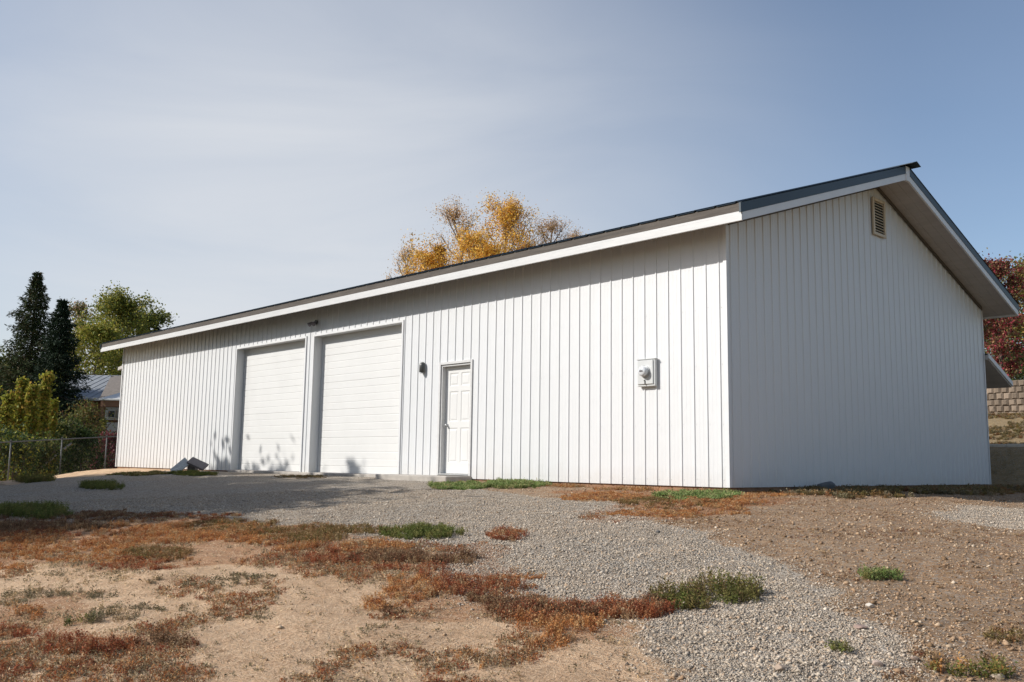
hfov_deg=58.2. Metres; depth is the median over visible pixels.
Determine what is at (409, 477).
doorstep
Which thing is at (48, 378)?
sapling
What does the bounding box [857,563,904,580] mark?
weed clump
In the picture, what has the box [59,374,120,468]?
house
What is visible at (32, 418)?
sapling
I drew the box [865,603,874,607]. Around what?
rock
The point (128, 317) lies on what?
broadleaf tree
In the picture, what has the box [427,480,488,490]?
weed clump
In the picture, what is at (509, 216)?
autumn tree
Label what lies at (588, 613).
weeds
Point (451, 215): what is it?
autumn tree
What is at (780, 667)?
rock
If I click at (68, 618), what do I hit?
weed clump
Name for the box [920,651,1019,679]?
weed clump
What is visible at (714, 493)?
weed clump
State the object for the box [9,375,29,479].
sapling
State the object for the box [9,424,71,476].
shrub
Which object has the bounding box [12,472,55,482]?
weed clump
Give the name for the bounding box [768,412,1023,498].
grass
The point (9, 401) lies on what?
sapling
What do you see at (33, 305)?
spruce tree
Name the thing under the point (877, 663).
rock
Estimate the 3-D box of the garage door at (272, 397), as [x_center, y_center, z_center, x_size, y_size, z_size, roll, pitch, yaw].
[-5.942,1.619,22.727,0.277,3.185,3.470,8,-10,-43]
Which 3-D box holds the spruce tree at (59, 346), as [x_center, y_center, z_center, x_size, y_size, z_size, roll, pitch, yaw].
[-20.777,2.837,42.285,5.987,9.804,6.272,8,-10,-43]
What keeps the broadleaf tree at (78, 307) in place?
on the ground at (1006, 464)
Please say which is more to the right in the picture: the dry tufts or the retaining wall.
the retaining wall
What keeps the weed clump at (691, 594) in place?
on the ground at (1006, 464)
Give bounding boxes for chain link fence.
[0,435,116,479]
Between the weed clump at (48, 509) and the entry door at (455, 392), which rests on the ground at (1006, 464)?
the weed clump at (48, 509)
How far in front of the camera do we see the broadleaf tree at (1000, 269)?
31.89 m
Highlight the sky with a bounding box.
[0,0,1023,378]
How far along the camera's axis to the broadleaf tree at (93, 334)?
57.47 m
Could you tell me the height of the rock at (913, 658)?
0.027 m
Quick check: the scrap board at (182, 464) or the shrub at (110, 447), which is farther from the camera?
the shrub at (110, 447)
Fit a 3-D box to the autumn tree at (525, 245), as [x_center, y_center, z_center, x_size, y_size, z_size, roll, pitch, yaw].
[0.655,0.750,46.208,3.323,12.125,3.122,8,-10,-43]
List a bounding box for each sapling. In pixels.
[0,386,4,467]
[0,389,17,480]
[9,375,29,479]
[19,381,42,474]
[35,369,57,475]
[43,397,60,474]
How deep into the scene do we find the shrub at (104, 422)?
39.92 m
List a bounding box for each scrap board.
[170,458,188,470]
[187,457,208,470]
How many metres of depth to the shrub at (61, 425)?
33.90 m
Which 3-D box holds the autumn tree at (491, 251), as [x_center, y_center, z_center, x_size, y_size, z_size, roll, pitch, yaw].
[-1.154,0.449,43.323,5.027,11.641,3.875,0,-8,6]
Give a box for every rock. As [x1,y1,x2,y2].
[774,664,787,671]
[817,481,835,488]
[853,624,867,628]
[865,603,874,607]
[872,660,883,666]
[910,656,918,660]
[990,673,1004,680]
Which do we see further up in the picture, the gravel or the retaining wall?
the retaining wall
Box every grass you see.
[460,479,712,491]
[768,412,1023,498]
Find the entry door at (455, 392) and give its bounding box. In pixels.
[436,359,472,475]
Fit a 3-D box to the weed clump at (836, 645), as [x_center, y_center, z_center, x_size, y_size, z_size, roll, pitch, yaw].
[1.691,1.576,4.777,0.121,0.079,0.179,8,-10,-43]
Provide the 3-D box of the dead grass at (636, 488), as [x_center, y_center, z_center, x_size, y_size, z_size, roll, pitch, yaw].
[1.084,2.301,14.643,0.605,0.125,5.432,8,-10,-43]
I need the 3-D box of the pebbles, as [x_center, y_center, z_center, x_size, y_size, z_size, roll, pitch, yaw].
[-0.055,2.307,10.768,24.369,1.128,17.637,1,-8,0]
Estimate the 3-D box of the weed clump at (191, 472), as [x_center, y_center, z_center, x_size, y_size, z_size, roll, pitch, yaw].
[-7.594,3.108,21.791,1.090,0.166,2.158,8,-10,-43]
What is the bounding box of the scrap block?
[187,465,197,470]
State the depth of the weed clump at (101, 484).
17.20 m
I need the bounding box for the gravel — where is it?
[0,488,1023,681]
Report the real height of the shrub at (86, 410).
4.225 m
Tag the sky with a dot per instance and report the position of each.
(210, 158)
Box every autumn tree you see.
[385,240,420,278]
[386,229,461,278]
[410,224,508,270]
[425,194,484,265]
[428,239,450,264]
[446,187,554,264]
[463,225,516,260]
[510,239,539,250]
[526,211,579,245]
[563,219,588,237]
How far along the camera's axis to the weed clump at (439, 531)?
8.78 m
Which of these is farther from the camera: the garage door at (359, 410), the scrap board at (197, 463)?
the scrap board at (197, 463)
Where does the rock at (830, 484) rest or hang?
on the ground at (1006, 464)
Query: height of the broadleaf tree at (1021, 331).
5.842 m
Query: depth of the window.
46.29 m
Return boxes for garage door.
[230,336,306,471]
[307,320,403,473]
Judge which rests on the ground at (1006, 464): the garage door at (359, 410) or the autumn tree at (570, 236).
the autumn tree at (570, 236)
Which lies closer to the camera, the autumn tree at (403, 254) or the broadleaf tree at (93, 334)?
the autumn tree at (403, 254)
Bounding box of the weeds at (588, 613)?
[0,490,1023,678]
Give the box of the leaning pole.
[40,443,71,467]
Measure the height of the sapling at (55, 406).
3.455 m
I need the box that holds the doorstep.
[375,474,471,481]
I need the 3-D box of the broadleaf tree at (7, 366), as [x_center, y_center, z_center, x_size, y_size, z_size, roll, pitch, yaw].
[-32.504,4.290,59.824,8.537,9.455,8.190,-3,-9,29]
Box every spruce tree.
[0,271,79,480]
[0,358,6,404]
[5,298,101,480]
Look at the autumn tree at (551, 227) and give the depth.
49.63 m
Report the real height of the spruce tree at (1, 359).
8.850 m
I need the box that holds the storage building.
[100,161,1018,492]
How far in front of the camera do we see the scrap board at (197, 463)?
23.31 m
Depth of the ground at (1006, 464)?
6.75 m
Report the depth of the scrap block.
23.46 m
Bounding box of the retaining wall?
[986,380,1023,414]
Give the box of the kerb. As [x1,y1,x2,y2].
[989,444,1023,446]
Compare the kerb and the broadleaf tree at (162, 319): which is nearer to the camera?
the kerb
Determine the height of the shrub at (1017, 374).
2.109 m
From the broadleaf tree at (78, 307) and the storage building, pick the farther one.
the broadleaf tree at (78, 307)
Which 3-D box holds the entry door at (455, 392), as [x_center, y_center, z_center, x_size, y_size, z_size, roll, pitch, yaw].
[-1.037,1.462,17.486,0.167,2.165,0.980,8,-10,-43]
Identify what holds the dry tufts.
on the ground at (1006, 464)
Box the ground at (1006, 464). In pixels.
[0,386,1023,681]
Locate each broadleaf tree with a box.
[0,349,38,395]
[54,311,131,381]
[68,298,95,374]
[79,280,165,374]
[121,304,177,348]
[982,248,1023,377]
[983,304,1023,378]
[984,251,1023,375]
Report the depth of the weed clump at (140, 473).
22.75 m
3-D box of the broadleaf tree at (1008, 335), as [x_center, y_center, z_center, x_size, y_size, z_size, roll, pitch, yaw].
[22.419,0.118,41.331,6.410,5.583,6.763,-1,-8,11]
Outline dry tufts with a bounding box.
[0,514,670,681]
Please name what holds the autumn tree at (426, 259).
on the ground at (1006, 464)
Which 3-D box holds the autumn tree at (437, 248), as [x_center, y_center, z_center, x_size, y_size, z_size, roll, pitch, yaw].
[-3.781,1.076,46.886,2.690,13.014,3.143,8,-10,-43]
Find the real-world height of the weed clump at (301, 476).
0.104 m
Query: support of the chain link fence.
on the ground at (1006, 464)
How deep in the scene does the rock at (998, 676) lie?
4.38 m
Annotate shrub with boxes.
[0,416,46,479]
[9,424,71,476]
[26,408,95,474]
[57,396,114,471]
[57,417,110,473]
[78,427,116,469]
[95,418,111,468]
[989,343,1023,379]
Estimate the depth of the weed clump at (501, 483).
14.97 m
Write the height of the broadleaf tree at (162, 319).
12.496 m
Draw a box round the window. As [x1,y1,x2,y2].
[107,410,115,417]
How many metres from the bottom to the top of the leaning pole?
0.902 m
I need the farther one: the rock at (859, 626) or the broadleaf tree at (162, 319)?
the broadleaf tree at (162, 319)
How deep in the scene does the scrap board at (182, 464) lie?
23.34 m
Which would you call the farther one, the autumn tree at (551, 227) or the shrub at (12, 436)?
the autumn tree at (551, 227)
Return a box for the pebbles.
[1,481,1023,681]
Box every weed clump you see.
[0,498,76,519]
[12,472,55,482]
[59,608,102,625]
[78,478,125,489]
[106,470,174,475]
[166,469,218,475]
[274,474,326,478]
[376,519,467,539]
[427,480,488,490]
[486,477,551,488]
[646,566,765,610]
[651,487,743,500]
[824,638,854,653]
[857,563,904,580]
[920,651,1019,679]

